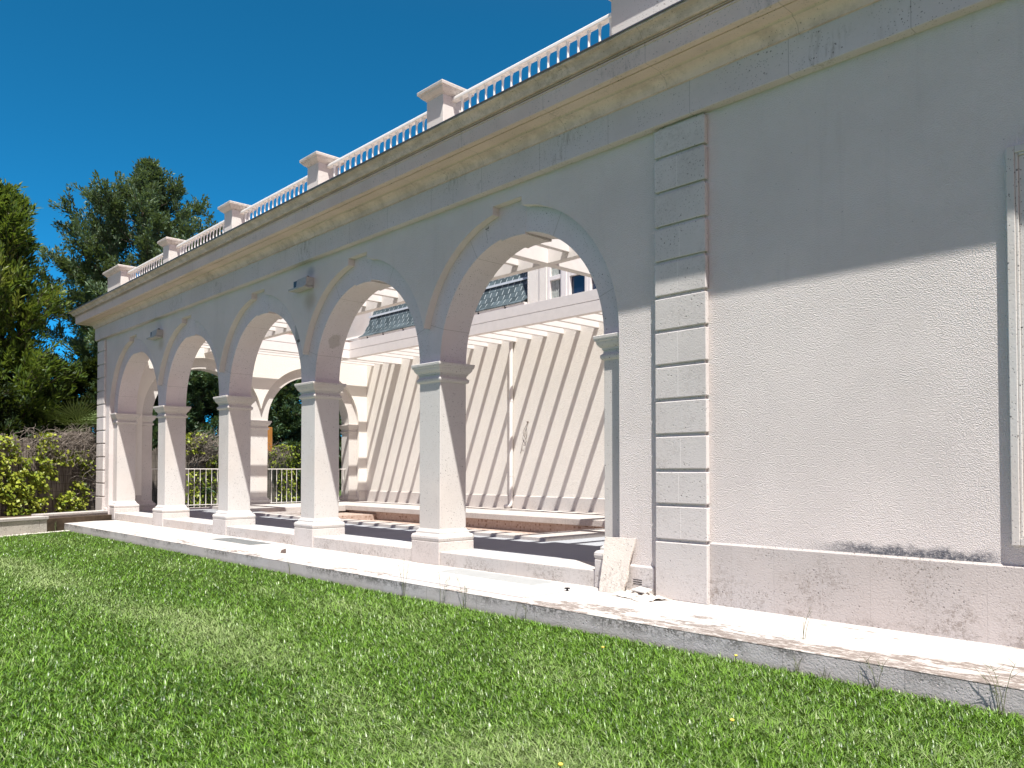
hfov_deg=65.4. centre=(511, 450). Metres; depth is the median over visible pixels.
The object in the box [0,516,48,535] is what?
planter wall
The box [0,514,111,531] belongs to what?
wall
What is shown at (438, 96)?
pedestal
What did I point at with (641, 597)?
plastic sheet
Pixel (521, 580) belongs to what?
plastic sheet
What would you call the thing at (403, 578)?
weed
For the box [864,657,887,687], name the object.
weed
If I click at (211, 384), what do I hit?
conifer shrub
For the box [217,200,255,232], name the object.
pedestal
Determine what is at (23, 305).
laurel tree
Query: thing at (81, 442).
dead vines
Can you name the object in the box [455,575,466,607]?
weed
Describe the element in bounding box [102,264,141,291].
pedestal
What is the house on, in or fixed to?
on the ground at (136, 614)
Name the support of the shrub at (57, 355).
on the ground at (136, 614)
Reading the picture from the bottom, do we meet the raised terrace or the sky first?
the raised terrace
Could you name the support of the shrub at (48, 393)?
on the ground at (136, 614)
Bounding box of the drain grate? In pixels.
[208,537,274,545]
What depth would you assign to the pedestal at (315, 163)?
14.89 m
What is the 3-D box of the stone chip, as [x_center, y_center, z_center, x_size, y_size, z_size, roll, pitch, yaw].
[1.448,1.555,8.897,0.116,0.047,0.228,1,-2,-30]
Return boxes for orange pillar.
[268,427,271,451]
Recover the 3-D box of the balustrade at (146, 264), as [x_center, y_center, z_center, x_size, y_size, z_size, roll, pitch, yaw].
[-9.938,-4.675,21.823,0.104,1.035,3.310,1,-2,-43]
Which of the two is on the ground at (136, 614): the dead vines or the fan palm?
the fan palm
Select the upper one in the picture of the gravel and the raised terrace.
the raised terrace
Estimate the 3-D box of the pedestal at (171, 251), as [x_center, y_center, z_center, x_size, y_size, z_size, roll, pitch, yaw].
[-8.683,-4.793,20.479,0.643,1.205,0.633,1,-2,-43]
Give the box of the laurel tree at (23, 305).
[0,177,88,441]
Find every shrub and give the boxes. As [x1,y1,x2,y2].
[0,362,43,443]
[4,374,71,446]
[13,350,78,427]
[57,355,98,444]
[76,368,218,496]
[186,370,218,448]
[268,379,301,493]
[272,379,341,479]
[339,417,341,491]
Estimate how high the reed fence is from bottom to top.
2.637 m
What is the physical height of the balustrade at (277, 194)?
1.035 m
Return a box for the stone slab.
[599,537,635,592]
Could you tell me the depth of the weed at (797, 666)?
6.22 m
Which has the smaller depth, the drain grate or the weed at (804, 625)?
the weed at (804, 625)
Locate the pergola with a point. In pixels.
(574, 312)
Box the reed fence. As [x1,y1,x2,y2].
[0,433,300,515]
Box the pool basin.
[300,510,604,533]
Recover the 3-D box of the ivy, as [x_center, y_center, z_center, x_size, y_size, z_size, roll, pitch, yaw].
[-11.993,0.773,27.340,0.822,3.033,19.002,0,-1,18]
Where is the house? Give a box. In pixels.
[346,267,604,512]
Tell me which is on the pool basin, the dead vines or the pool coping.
the pool coping
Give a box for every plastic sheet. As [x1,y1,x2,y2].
[389,571,562,597]
[433,568,560,586]
[607,590,671,602]
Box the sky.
[0,0,610,439]
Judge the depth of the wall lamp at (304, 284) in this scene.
14.56 m
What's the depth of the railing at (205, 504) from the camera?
25.06 m
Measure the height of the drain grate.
0.010 m
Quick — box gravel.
[0,530,68,536]
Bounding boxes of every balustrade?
[127,253,162,279]
[176,220,223,254]
[240,175,307,221]
[327,112,426,176]
[452,13,610,111]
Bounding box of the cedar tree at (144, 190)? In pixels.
[29,155,222,411]
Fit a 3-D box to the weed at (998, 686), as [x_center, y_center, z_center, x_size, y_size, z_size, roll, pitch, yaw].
[3.177,1.535,5.222,0.266,0.388,0.055,-1,-2,41]
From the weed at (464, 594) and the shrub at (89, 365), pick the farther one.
the shrub at (89, 365)
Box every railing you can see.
[151,468,217,506]
[270,469,343,503]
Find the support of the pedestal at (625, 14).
on the arcade building
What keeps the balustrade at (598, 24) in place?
on the arcade building
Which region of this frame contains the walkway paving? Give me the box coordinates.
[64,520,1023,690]
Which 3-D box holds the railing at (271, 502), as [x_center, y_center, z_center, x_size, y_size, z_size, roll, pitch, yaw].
[-7.123,1.235,27.584,3.100,1.220,0.038,1,-2,-43]
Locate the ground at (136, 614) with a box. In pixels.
[0,490,1023,767]
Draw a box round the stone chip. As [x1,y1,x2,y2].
[631,586,651,593]
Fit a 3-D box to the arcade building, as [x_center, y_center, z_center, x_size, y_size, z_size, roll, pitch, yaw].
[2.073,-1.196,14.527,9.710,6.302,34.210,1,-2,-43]
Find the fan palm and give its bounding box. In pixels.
[29,395,97,445]
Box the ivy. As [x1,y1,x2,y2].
[0,432,300,515]
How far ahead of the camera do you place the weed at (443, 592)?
9.43 m
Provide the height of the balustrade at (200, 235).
1.035 m
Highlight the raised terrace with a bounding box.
[209,501,604,526]
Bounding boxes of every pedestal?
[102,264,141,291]
[157,237,190,263]
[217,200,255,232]
[299,151,343,189]
[417,79,473,128]
[609,0,679,34]
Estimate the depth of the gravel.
19.80 m
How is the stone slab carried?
on the walkway paving
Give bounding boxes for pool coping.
[253,511,604,541]
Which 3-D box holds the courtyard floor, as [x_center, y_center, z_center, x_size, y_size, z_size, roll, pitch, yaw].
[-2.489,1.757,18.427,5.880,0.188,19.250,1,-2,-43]
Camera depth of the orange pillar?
34.09 m
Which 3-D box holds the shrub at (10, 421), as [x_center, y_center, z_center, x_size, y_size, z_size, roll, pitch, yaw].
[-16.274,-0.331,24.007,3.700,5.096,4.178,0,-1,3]
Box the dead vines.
[5,422,289,509]
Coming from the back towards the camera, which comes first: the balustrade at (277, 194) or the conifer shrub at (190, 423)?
the conifer shrub at (190, 423)
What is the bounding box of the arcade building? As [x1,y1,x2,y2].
[68,0,1023,648]
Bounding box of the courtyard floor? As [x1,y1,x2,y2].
[139,509,604,561]
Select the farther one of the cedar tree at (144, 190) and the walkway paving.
the cedar tree at (144, 190)
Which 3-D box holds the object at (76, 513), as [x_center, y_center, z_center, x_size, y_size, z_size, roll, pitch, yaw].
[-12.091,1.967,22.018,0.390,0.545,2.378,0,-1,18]
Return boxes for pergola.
[200,239,602,365]
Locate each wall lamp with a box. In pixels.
[146,328,162,339]
[288,276,313,292]
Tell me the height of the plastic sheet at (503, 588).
0.017 m
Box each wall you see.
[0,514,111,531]
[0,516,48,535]
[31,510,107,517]
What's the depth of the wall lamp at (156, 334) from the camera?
19.98 m
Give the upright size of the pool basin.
0.700 m
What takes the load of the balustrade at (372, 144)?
on the arcade building
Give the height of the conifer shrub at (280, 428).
9.005 m
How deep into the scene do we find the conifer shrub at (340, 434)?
38.52 m
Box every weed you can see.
[397,558,409,595]
[436,572,449,603]
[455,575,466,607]
[792,657,802,674]
[803,609,811,636]
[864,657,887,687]
[974,659,1017,713]
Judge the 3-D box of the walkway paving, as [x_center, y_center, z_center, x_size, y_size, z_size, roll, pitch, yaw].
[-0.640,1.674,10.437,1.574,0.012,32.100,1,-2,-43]

